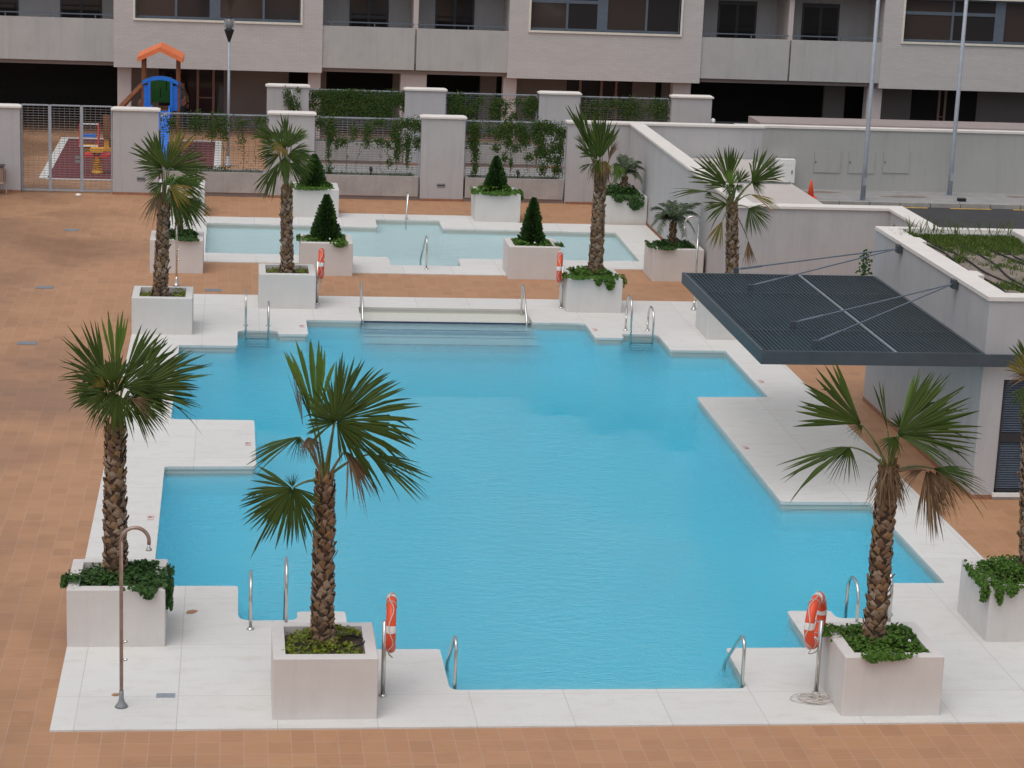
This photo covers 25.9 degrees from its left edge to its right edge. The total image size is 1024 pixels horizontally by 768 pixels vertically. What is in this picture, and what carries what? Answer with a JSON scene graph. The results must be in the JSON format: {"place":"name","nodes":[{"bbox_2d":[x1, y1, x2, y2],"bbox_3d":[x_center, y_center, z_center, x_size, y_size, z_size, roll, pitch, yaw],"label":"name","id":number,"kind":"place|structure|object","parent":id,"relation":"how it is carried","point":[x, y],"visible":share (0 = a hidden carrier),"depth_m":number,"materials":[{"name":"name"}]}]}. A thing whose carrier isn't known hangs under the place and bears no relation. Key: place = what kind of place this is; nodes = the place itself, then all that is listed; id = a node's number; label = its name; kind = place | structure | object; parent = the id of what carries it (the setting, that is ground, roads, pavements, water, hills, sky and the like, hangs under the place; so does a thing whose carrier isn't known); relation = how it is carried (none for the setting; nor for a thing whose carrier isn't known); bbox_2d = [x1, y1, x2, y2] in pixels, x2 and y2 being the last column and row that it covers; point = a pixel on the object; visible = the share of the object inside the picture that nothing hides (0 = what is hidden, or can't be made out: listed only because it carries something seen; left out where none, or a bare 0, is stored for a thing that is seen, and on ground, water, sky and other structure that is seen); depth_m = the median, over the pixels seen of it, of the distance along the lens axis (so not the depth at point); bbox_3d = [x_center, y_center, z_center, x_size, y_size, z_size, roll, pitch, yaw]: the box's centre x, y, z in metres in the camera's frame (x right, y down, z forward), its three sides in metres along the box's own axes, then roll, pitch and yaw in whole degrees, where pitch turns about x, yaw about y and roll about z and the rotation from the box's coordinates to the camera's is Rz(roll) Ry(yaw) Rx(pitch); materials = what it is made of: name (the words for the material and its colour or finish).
{"place":"outdoors","nodes":[
{"label":"outdoors","id":0,"kind":"place"},
{"bbox_2d":[103,42,183,160],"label":"play tower","id":1,"kind":"structure","parent":0,"point":[171,95],"depth_m":75.03,"materials":[{"name":"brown plastic"}]},
{"bbox_2d":[207,221,636,265],"bbox_3d":[-2.549,-3.672,60.941,11.606,0.370,6.966,1,14,-7],"label":"paddling pool basin","id":2,"kind":"object","parent":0,"point":[415,223],"visible":0.18,"depth_m":63.17,"materials":[{"name":"tile"}]},
{"bbox_2d":[205,223,635,265],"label":"paddling pool water","id":3,"kind":"structure","parent":2,"relation":"in","point":[397,244],"depth_m":61.06,"materials":[{"name":"blue liquid"}]},
{"bbox_2d":[321,163,563,198],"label":"service path","id":4,"kind":"structure","parent":0,"point":[508,172],"depth_m":74.12,"materials":[{"name":"concrete"}]},
{"bbox_2d":[0,102,1023,767],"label":"plaza paving","id":5,"kind":"structure","parent":0,"point":[94,270],"depth_m":36.85,"materials":[{"name":"tile"}]},
{"bbox_2d":[0,103,21,192],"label":"wall pillar","id":6,"kind":"structure","parent":5,"relation":"on","point":[10,136],"depth_m":65.96,"materials":[{"name":"paint"}]},
{"bbox_2d":[38,137,221,180],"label":"play mat","id":7,"kind":"object","parent":5,"relation":"on","point":[104,177],"visible":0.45,"depth_m":73.72,"materials":[{"name":"red rubber"}]},
{"bbox_2d":[111,106,160,194],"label":"wall pillar","id":8,"kind":"structure","parent":5,"relation":"on","point":[131,125],"depth_m":66.37,"materials":[{"name":"paint"}]},
{"bbox_2d":[21,104,112,192],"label":"gate","id":9,"kind":"structure","parent":8,"relation":"attached to","point":[80,157],"depth_m":66.36,"materials":[{"name":"metal"}]},
{"bbox_2d":[150,231,203,273],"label":"planter","id":10,"kind":"object","parent":5,"relation":"on","point":[191,256],"visible":0.55,"depth_m":55.26,"materials":[{"name":"concrete"}]},
{"bbox_2d":[159,167,267,196],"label":"wall","id":11,"kind":"structure","parent":5,"relation":"on","point":[241,183],"depth_m":67.05,"materials":[{"name":"paint"}]},
{"bbox_2d":[159,112,268,171],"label":"fence","id":12,"kind":"object","parent":11,"relation":"on","point":[228,128],"visible":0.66,"depth_m":66.96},
{"bbox_2d":[160,107,268,169],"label":"climbing vine","id":13,"kind":"object","parent":12,"relation":"attached to","point":[212,125],"visible":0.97,"depth_m":66.81,"materials":[{"name":"green plant"}]},
{"bbox_2d":[224,16,234,164],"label":"garden lamp","id":14,"kind":"object","parent":5,"relation":"on","point":[229,23],"visible":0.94,"depth_m":72.31,"materials":[{"name":"black metal"}]},
{"bbox_2d":[265,83,309,160],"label":"wall pillar","id":15,"kind":"structure","parent":5,"relation":"on","point":[275,99],"depth_m":73.93,"materials":[{"name":"paint"}]},
{"bbox_2d":[268,110,316,197],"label":"wall pillar","id":16,"kind":"structure","parent":5,"relation":"on","point":[305,120],"depth_m":66.86,"materials":[{"name":"paint"}]},
{"bbox_2d":[299,233,352,275],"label":"planter","id":17,"kind":"object","parent":5,"relation":"on","point":[338,261],"visible":0.61,"depth_m":55.69,"materials":[{"name":"concrete"}]},
{"bbox_2d":[309,194,342,241],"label":"conifer","id":18,"kind":"object","parent":17,"relation":"on","point":[323,225],"visible":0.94,"depth_m":55.94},
{"bbox_2d":[314,138,402,164],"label":"planting trough","id":19,"kind":"object","parent":5,"relation":"on","point":[354,154],"visible":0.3,"depth_m":74.70,"materials":[{"name":"concrete"}]},
{"bbox_2d":[309,89,403,141],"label":"fence","id":20,"kind":"object","parent":19,"relation":"on","point":[360,138],"visible":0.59,"depth_m":74.68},
{"bbox_2d":[308,88,404,121],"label":"climbing vine","id":21,"kind":"object","parent":20,"relation":"attached to","point":[356,107],"visible":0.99,"depth_m":74.50,"materials":[{"name":"green plant"}]},
{"bbox_2d":[324,171,418,199],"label":"planting trough","id":22,"kind":"object","parent":5,"relation":"on","point":[384,186],"visible":0.86,"depth_m":67.60,"materials":[{"name":"concrete"}]},
{"bbox_2d":[314,116,420,175],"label":"fence","id":23,"kind":"object","parent":22,"relation":"on","point":[387,137],"visible":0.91,"depth_m":67.53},
{"bbox_2d":[315,113,420,173],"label":"climbing vine","id":24,"kind":"object","parent":23,"relation":"attached to","point":[395,134],"visible":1,"depth_m":67.45,"materials":[{"name":"green plant"}]},
{"bbox_2d":[170,213,659,275],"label":"paddling pool deck","id":25,"kind":"structure","parent":5,"relation":"on","point":[632,238],"depth_m":62.53,"materials":[{"name":"tile"}]},
{"bbox_2d":[292,182,338,217],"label":"planter","id":26,"kind":"object","parent":25,"relation":"on","point":[306,203],"visible":0.59,"depth_m":63.91,"materials":[{"name":"concrete"}]},
{"bbox_2d":[298,153,326,186],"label":"conifer","id":27,"kind":"object","parent":26,"relation":"on","point":[318,176],"visible":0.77,"depth_m":64.20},
{"bbox_2d":[471,187,520,222],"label":"planter","id":28,"kind":"object","parent":25,"relation":"on","point":[488,208],"visible":0.69,"depth_m":64.43,"materials":[{"name":"concrete"}]},
{"bbox_2d":[480,155,507,191],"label":"conifer","id":29,"kind":"object","parent":28,"relation":"in","point":[496,174],"visible":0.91,"depth_m":64.69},
{"bbox_2d":[470,183,523,200],"bbox_3d":[-0.450,-5.615,64.854,1.547,0.462,1.349,1,14,-7],"label":"ground cover","id":30,"kind":"object","parent":28,"relation":"in","point":[492,192],"visible":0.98,"depth_m":64.51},
{"bbox_2d":[403,87,447,165],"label":"wall pillar","id":31,"kind":"structure","parent":5,"relation":"on","point":[422,100],"depth_m":74.54,"materials":[{"name":"paint"}]},
{"bbox_2d":[419,114,466,201],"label":"wall pillar","id":32,"kind":"structure","parent":5,"relation":"on","point":[442,147],"depth_m":67.58,"materials":[{"name":"paint"}]},
{"bbox_2d":[465,142,535,167],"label":"planting trough","id":33,"kind":"object","parent":5,"relation":"on","point":[488,162],"visible":0.27,"depth_m":75.31,"materials":[{"name":"concrete"}]},
{"bbox_2d":[445,92,537,145],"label":"fence","id":34,"kind":"object","parent":33,"relation":"on","point":[488,95],"visible":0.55,"depth_m":75.18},
{"bbox_2d":[446,89,538,123],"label":"climbing vine","id":35,"kind":"object","parent":34,"relation":"attached to","point":[529,108],"visible":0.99,"depth_m":75.10,"materials":[{"name":"green plant"}]},
{"bbox_2d":[0,0,1023,142],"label":"apartment building","id":36,"kind":"structure","parent":5,"relation":"on","point":[740,60],"depth_m":81.31,"materials":[{"name":"concrete"}]},
{"bbox_2d":[60,0,101,18],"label":"balcony door","id":37,"kind":"structure","parent":36,"relation":"in","point":[66,6],"depth_m":79.83,"materials":[{"name":"black glass"}]},
{"bbox_2d":[159,68,223,126],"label":"entrance door","id":38,"kind":"structure","parent":36,"relation":"in","point":[204,88],"depth_m":82.10,"materials":[{"name":"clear glass"}]},
{"bbox_2d":[349,0,388,26],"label":"balcony door","id":39,"kind":"structure","parent":36,"relation":"in","point":[360,10],"depth_m":81.08,"materials":[{"name":"black glass"}]},
{"bbox_2d":[435,0,474,29],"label":"balcony door","id":40,"kind":"structure","parent":36,"relation":"in","point":[448,12],"depth_m":81.46,"materials":[{"name":"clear glass"}]},
{"bbox_2d":[566,80,631,120],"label":"entrance door","id":41,"kind":"structure","parent":36,"relation":"in","point":[586,87],"depth_m":83.90,"materials":[{"name":"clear glass"}]},
{"bbox_2d":[717,0,757,38],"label":"balcony door","id":42,"kind":"structure","parent":36,"relation":"in","point":[739,17],"depth_m":82.76,"materials":[{"name":"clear glass"}]},
{"bbox_2d":[800,3,839,40],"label":"balcony door","id":43,"kind":"structure","parent":36,"relation":"in","point":[817,19],"depth_m":83.15,"materials":[{"name":"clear glass"}]},
{"bbox_2d":[910,89,976,121],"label":"entrance door","id":44,"kind":"structure","parent":36,"relation":"in","point":[927,105],"depth_m":85.60,"materials":[{"name":"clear glass"}]},
{"bbox_2d":[463,174,562,202],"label":"planting trough","id":45,"kind":"object","parent":5,"relation":"on","point":[547,190],"visible":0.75,"depth_m":68.19,"materials":[{"name":"concrete"}]},
{"bbox_2d":[463,120,564,178],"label":"fence","id":46,"kind":"object","parent":45,"relation":"on","point":[491,142],"visible":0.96,"depth_m":68.09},
{"bbox_2d":[465,116,566,177],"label":"climbing vine","id":47,"kind":"object","parent":46,"relation":"attached to","point":[538,128],"visible":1,"depth_m":68.00,"materials":[{"name":"green plant"}]},
{"bbox_2d":[502,238,560,279],"bbox_3d":[0.493,-3.210,56.938,1.310,0.842,1.310,1,14,-7],"label":"planter","id":48,"kind":"object","parent":5,"relation":"on","point":[531,262],"visible":0.78,"depth_m":56.31,"materials":[{"name":"concrete"}]},
{"bbox_2d":[517,197,545,245],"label":"conifer","id":49,"kind":"object","parent":48,"relation":"on","point":[532,231],"visible":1,"depth_m":56.58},
{"bbox_2d":[50,294,1023,731],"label":"pool deck","id":50,"kind":"structure","parent":5,"relation":"on","point":[210,664],"depth_m":30.99,"materials":[{"name":"white stone"}]},
{"bbox_2d":[66,559,167,646],"bbox_3d":[-5.407,3.010,30.561,1.310,0.842,1.310,1,14,-7],"label":"planter","id":51,"kind":"object","parent":50,"relation":"on","point":[93,616],"visible":0.65,"depth_m":29.94,"materials":[{"name":"concrete"}]},
{"bbox_2d":[60,558,174,610],"bbox_3d":[-5.380,2.732,30.387,1.540,0.514,1.327,1,14,-7],"label":"ground cover","id":52,"kind":"object","parent":51,"relation":"in","point":[101,574],"visible":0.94,"depth_m":30.14,"materials":[{"name":"plant"}]},
{"bbox_2d":[59,311,212,585],"bbox_3d":[-5.079,0.952,30.022,2.072,3.813,0.976,1,14,-7],"label":"fan palm","id":53,"kind":"object","parent":51,"relation":"in","point":[151,384],"visible":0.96,"depth_m":29.78,"materials":[{"name":"green plant"}]},
{"bbox_2d":[115,526,151,708],"bbox_3d":[-4.723,2.908,27.729,0.464,2.383,0.166,1,14,-7],"label":"shower","id":54,"kind":"object","parent":50,"relation":"on","point":[121,704],"visible":1,"depth_m":27.66,"materials":[{"name":"silver metal"}]},
{"bbox_2d":[132,286,193,334],"bbox_3d":[-7.699,-1.618,49.054,1.310,0.842,1.310,1,14,-7],"label":"planter","id":55,"kind":"object","parent":50,"relation":"on","point":[170,315],"visible":0.94,"depth_m":48.43,"materials":[{"name":"concrete"}]},
{"bbox_2d":[129,128,210,296],"bbox_3d":[-7.467,-3.689,48.485,1.820,3.838,0.732,1,14,-7],"label":"fan palm","id":56,"kind":"object","parent":55,"relation":"in","point":[154,155],"visible":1,"depth_m":48.31,"materials":[{"name":"green plant"}]},
{"bbox_2d":[246,556,287,630],"bbox_3d":[-3.428,3.389,31.219,0.600,1.994,0.709,1,14,-7],"label":"pool ladder","id":57,"kind":"object","parent":50,"relation":"attached to","point":[285,616],"visible":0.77,"depth_m":30.84,"materials":[{"name":"silver metal"}]},
{"bbox_2d":[258,263,315,308],"bbox_3d":[-5.285,-2.283,52.177,1.310,0.842,1.310,1,14,-7],"label":"planter","id":58,"kind":"object","parent":50,"relation":"on","point":[296,290],"visible":0.96,"depth_m":51.56,"materials":[{"name":"concrete"}]},
{"bbox_2d":[250,113,316,272],"bbox_3d":[-5.308,-4.348,51.529,1.631,3.784,0.783,1,14,-7],"label":"fan palm","id":59,"kind":"object","parent":58,"relation":"in","point":[284,165],"visible":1,"depth_m":51.39,"materials":[{"name":"green plant"}]},
{"bbox_2d":[271,622,378,719],"bbox_3d":[-2.408,3.665,28.398,1.310,0.842,1.310,1,14,-7],"label":"planter","id":60,"kind":"object","parent":50,"relation":"on","point":[313,686],"visible":0.84,"depth_m":27.78,"materials":[{"name":"concrete"}]},
{"bbox_2d":[283,624,364,653],"bbox_3d":[-2.406,3.244,28.289,1.091,0.193,1.125,1,14,-7],"label":"ground cover","id":61,"kind":"object","parent":60,"relation":"in","point":[306,632],"visible":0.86,"depth_m":28.06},
{"bbox_2d":[239,341,430,652],"bbox_3d":[-2.214,1.457,27.895,2.447,4.026,1.057,1,14,-7],"label":"fan palm","id":62,"kind":"object","parent":60,"relation":"in","point":[338,406],"visible":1,"depth_m":27.57,"materials":[{"name":"green plant"}]},
{"bbox_2d":[378,620,386,696],"bbox_3d":[-1.615,3.513,28.562,0.178,1.062,0.108,7,14,17],"label":"buoy stand","id":63,"kind":"object","parent":50,"relation":"on","point":[383,672],"visible":0.74,"depth_m":28.57,"materials":[{"name":"silver metal"}]},
{"bbox_2d":[385,592,396,657],"bbox_3d":[-1.550,3.086,28.473,0.150,0.856,0.856,2,14,-3],"label":"lifebuoy","id":64,"kind":"object","parent":63,"relation":"attached to","point":[391,608],"visible":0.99,"depth_m":28.16,"materials":[{"name":"orange plastic"}]},
{"bbox_2d":[559,268,622,312],"bbox_3d":[1.878,-2.227,53.162,1.310,0.842,1.310,1,14,-7],"label":"planter","id":65,"kind":"object","parent":50,"relation":"on","point":[588,296],"visible":0.56,"depth_m":52.55,"materials":[{"name":"concrete"}]},
{"bbox_2d":[562,265,626,290],"bbox_3d":[1.909,-2.566,52.974,1.539,0.457,1.348,1,14,-7],"label":"ground cover","id":66,"kind":"object","parent":65,"relation":"in","point":[600,278],"visible":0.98,"depth_m":52.55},
{"bbox_2d":[565,101,626,275],"bbox_3d":[1.967,-4.504,52.537,1.569,4.257,0.696,1,14,-7],"label":"fan palm","id":67,"kind":"object","parent":65,"relation":"in","point":[598,136],"visible":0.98,"depth_m":52.36,"materials":[{"name":"green plant"}]},
{"bbox_2d":[695,299,736,339],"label":"planter","id":68,"kind":"object","parent":50,"relation":"on","point":[709,325],"visible":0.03,"depth_m":50.26,"materials":[{"name":"concrete"}]},
{"bbox_2d":[669,146,783,273],"bbox_3d":[4.811,-3.556,50.295,2.741,3.690,0.644,1,14,-7],"label":"fan palm","id":69,"kind":"object","parent":68,"relation":"in","point":[758,178],"visible":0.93,"depth_m":50.14,"materials":[{"name":"green plant"}]},
{"bbox_2d":[812,620,823,693],"bbox_3d":[4.015,3.568,29.295,0.178,1.062,0.108,15,19,42],"label":"buoy stand","id":70,"kind":"object","parent":50,"relation":"on","point":[818,657],"visible":0.87,"depth_m":29.25,"materials":[{"name":"silver metal"}]},
{"bbox_2d":[804,590,826,653],"bbox_3d":[3.983,3.138,29.198,0.150,0.855,0.855,8,15,22],"label":"lifebuoy","id":71,"kind":"object","parent":70,"relation":"attached to","point":[817,605],"visible":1,"depth_m":28.97,"materials":[{"name":"orange plastic"}]},
{"bbox_2d":[844,571,892,621],"bbox_3d":[5.161,3.528,32.360,0.590,1.874,0.669,1,14,-7],"label":"pool ladder","id":72,"kind":"object","parent":50,"relation":"attached to","point":[858,599],"visible":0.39,"depth_m":32.02,"materials":[{"name":"silver metal"}]},
{"bbox_2d":[819,622,943,715],"bbox_3d":[4.829,3.751,29.274,1.310,0.842,1.310,1,14,-7],"label":"planter","id":73,"kind":"object","parent":50,"relation":"on","point":[851,683],"visible":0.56,"depth_m":28.67,"materials":[{"name":"concrete"}]},
{"bbox_2d":[823,622,929,663],"bbox_3d":[4.754,3.343,29.059,1.345,0.226,1.328,1,14,-7],"label":"ground cover","id":74,"kind":"object","parent":73,"relation":"on","point":[881,651],"visible":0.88,"depth_m":28.91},
{"bbox_2d":[776,359,988,648],"bbox_3d":[4.803,1.665,28.450,2.912,3.922,0.999,-2,14,-16],"label":"fan palm","id":75,"kind":"object","parent":73,"relation":"in","point":[889,489],"visible":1,"depth_m":28.46,"materials":[{"name":"green plant"}]},
{"bbox_2d":[957,559,1023,641],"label":"planter","id":76,"kind":"object","parent":50,"relation":"on","point":[990,620],"visible":0.52,"depth_m":31.61,"materials":[{"name":"concrete"}]},
{"bbox_2d":[963,554,1023,605],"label":"ground cover","id":77,"kind":"object","parent":76,"relation":"in","point":[1002,562],"visible":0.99,"depth_m":31.77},
{"bbox_2d":[1005,338,1023,580],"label":"fan palm","id":78,"kind":"object","parent":76,"relation":"in","point":[1020,374],"visible":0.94,"depth_m":31.60,"materials":[{"name":"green plant"}]},
{"bbox_2d":[536,91,581,168],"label":"wall pillar","id":79,"kind":"structure","parent":5,"relation":"on","point":[552,105],"depth_m":75.11,"materials":[{"name":"paint"}]},
{"bbox_2d":[604,190,647,224],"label":"planter","id":80,"kind":"object","parent":5,"relation":"on","point":[617,213],"visible":0.52,"depth_m":64.94,"materials":[{"name":"concrete"}]},
{"bbox_2d":[606,182,644,210],"bbox_3d":[3.149,-5.497,65.361,1.351,0.764,1.361,1,14,-7],"label":"ground cover","id":81,"kind":"object","parent":80,"relation":"in","point":[619,196],"visible":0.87,"depth_m":64.87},
{"bbox_2d":[611,153,645,192],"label":"feather palm","id":82,"kind":"object","parent":80,"relation":"in","point":[626,165],"visible":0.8,"depth_m":65.28,"materials":[{"name":"green plant"}]},
{"bbox_2d":[643,240,703,281],"bbox_3d":[4.170,-3.179,57.433,1.310,0.842,1.310,1,14,-7],"label":"planter","id":83,"kind":"object","parent":5,"relation":"on","point":[667,265],"visible":0.79,"depth_m":56.80,"materials":[{"name":"concrete"}]},
{"bbox_2d":[644,238,696,250],"bbox_3d":[4.097,-3.604,57.218,1.335,0.265,1.348,1,14,-7],"label":"ground cover","id":84,"kind":"object","parent":83,"relation":"on","point":[666,243],"visible":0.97,"depth_m":57.03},
{"bbox_2d":[650,200,701,245],"bbox_3d":[4.212,-4.067,57.167,1.447,1.314,1.082,1,14,-7],"label":"feather palm","id":85,"kind":"object","parent":83,"relation":"in","point":[673,217],"visible":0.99,"depth_m":57.09,"materials":[{"name":"green plant"}]},
{"bbox_2d":[669,94,715,123],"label":"wall pillar","id":86,"kind":"structure","parent":5,"relation":"on","point":[685,108],"depth_m":75.67,"materials":[{"name":"paint"}]},
{"bbox_2d":[563,120,936,275],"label":"court wall","id":87,"kind":"structure","parent":5,"relation":"on","point":[665,153],"depth_m":57.15,"materials":[{"name":"paint"}]},
{"bbox_2d":[692,158,821,203],"bbox_3d":[6.586,-4.393,61.457,3.490,1.700,14.830,1,14,-7],"label":"ramp cover","id":88,"kind":"object","parent":5,"relation":"on","point":[786,192],"visible":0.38,"depth_m":62.65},
{"bbox_2d":[862,226,1023,498],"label":"changing block","id":89,"kind":"structure","parent":5,"relation":"on","point":[976,309],"depth_m":39.26,"materials":[{"name":"paint"}]},
{"bbox_2d":[681,244,1023,366],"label":"canopy","id":90,"kind":"object","parent":89,"relation":"attached to","point":[789,319],"visible":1,"depth_m":40.04,"materials":[{"name":"metal"}]},
{"bbox_2d":[993,380,1023,491],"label":"louvred door","id":91,"kind":"structure","parent":89,"relation":"in","point":[1007,479],"depth_m":38.57,"materials":[{"name":"metal"}]},
{"bbox_2d":[164,309,940,681],"bbox_3d":[-0.280,1.871,41.000,12.056,1.460,24.097,1,14,-7],"label":"pool basin","id":92,"kind":"object","parent":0,"point":[496,317],"visible":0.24,"depth_m":50.65,"materials":[{"name":"tile"}]},
{"bbox_2d":[156,322,936,689],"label":"pool water","id":93,"kind":"structure","parent":92,"relation":"in","point":[584,510],"depth_m":36.88,"materials":[{"name":"blue liquid"}]},
{"bbox_2d":[654,120,747,123],"bbox_3d":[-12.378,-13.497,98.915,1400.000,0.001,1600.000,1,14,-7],"label":"ground","id":94,"kind":"structure","parent":0,"point":[718,122],"depth_m":91.09,"materials":[{"name":"concrete"}]},
{"bbox_2d":[734,116,1023,193],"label":"street wall","id":95,"kind":"structure","parent":94,"relation":"on","point":[903,155],"depth_m":73.50,"materials":[{"name":"paint"}]},
{"bbox_2d":[814,152,840,172],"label":"utility door","id":96,"kind":"structure","parent":95,"relation":"in","point":[824,162],"depth_m":73.14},
{"bbox_2d":[848,152,874,173],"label":"utility door","id":97,"kind":"structure","parent":95,"relation":"in","point":[855,165],"depth_m":73.29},
{"bbox_2d":[883,152,909,172],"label":"utility door","id":98,"kind":"structure","parent":95,"relation":"in","point":[894,162],"depth_m":73.43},
{"bbox_2d":[801,189,1023,208],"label":"pavement","id":99,"kind":"structure","parent":0,"point":[929,199],"depth_m":72.11,"materials":[{"name":"concrete"}]},
{"bbox_2d":[857,0,879,200],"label":"street lamp","id":100,"kind":"object","parent":99,"relation":"on","point":[865,159],"visible":1,"depth_m":70.51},
{"bbox_2d":[944,0,967,195],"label":"street lamp","id":101,"kind":"object","parent":99,"relation":"on","point":[952,159],"visible":1,"depth_m":72.36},
{"bbox_2d":[891,216,1023,292],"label":"roof grass","id":102,"kind":"structure","parent":0,"point":[1002,242],"depth_m":43.49,"materials":[{"name":"plant"}]},
{"bbox_2d":[906,207,1023,228],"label":"road","id":103,"kind":"structure","parent":0,"point":[990,217],"depth_m":69.74,"materials":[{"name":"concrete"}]},
{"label":"planting trough","id":104,"kind":"object","parent":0,"visible":0},
{"bbox_2d":[580,96,669,121],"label":"fence","id":105,"kind":"object","parent":104,"relation":"on","point":[603,97],"visible":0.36,"depth_m":75.69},
{"bbox_2d":[580,93,670,121],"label":"climbing vine","id":106,"kind":"object","parent":105,"relation":"attached to","point":[634,106],"visible":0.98,"depth_m":75.67,"materials":[{"name":"green plant"}]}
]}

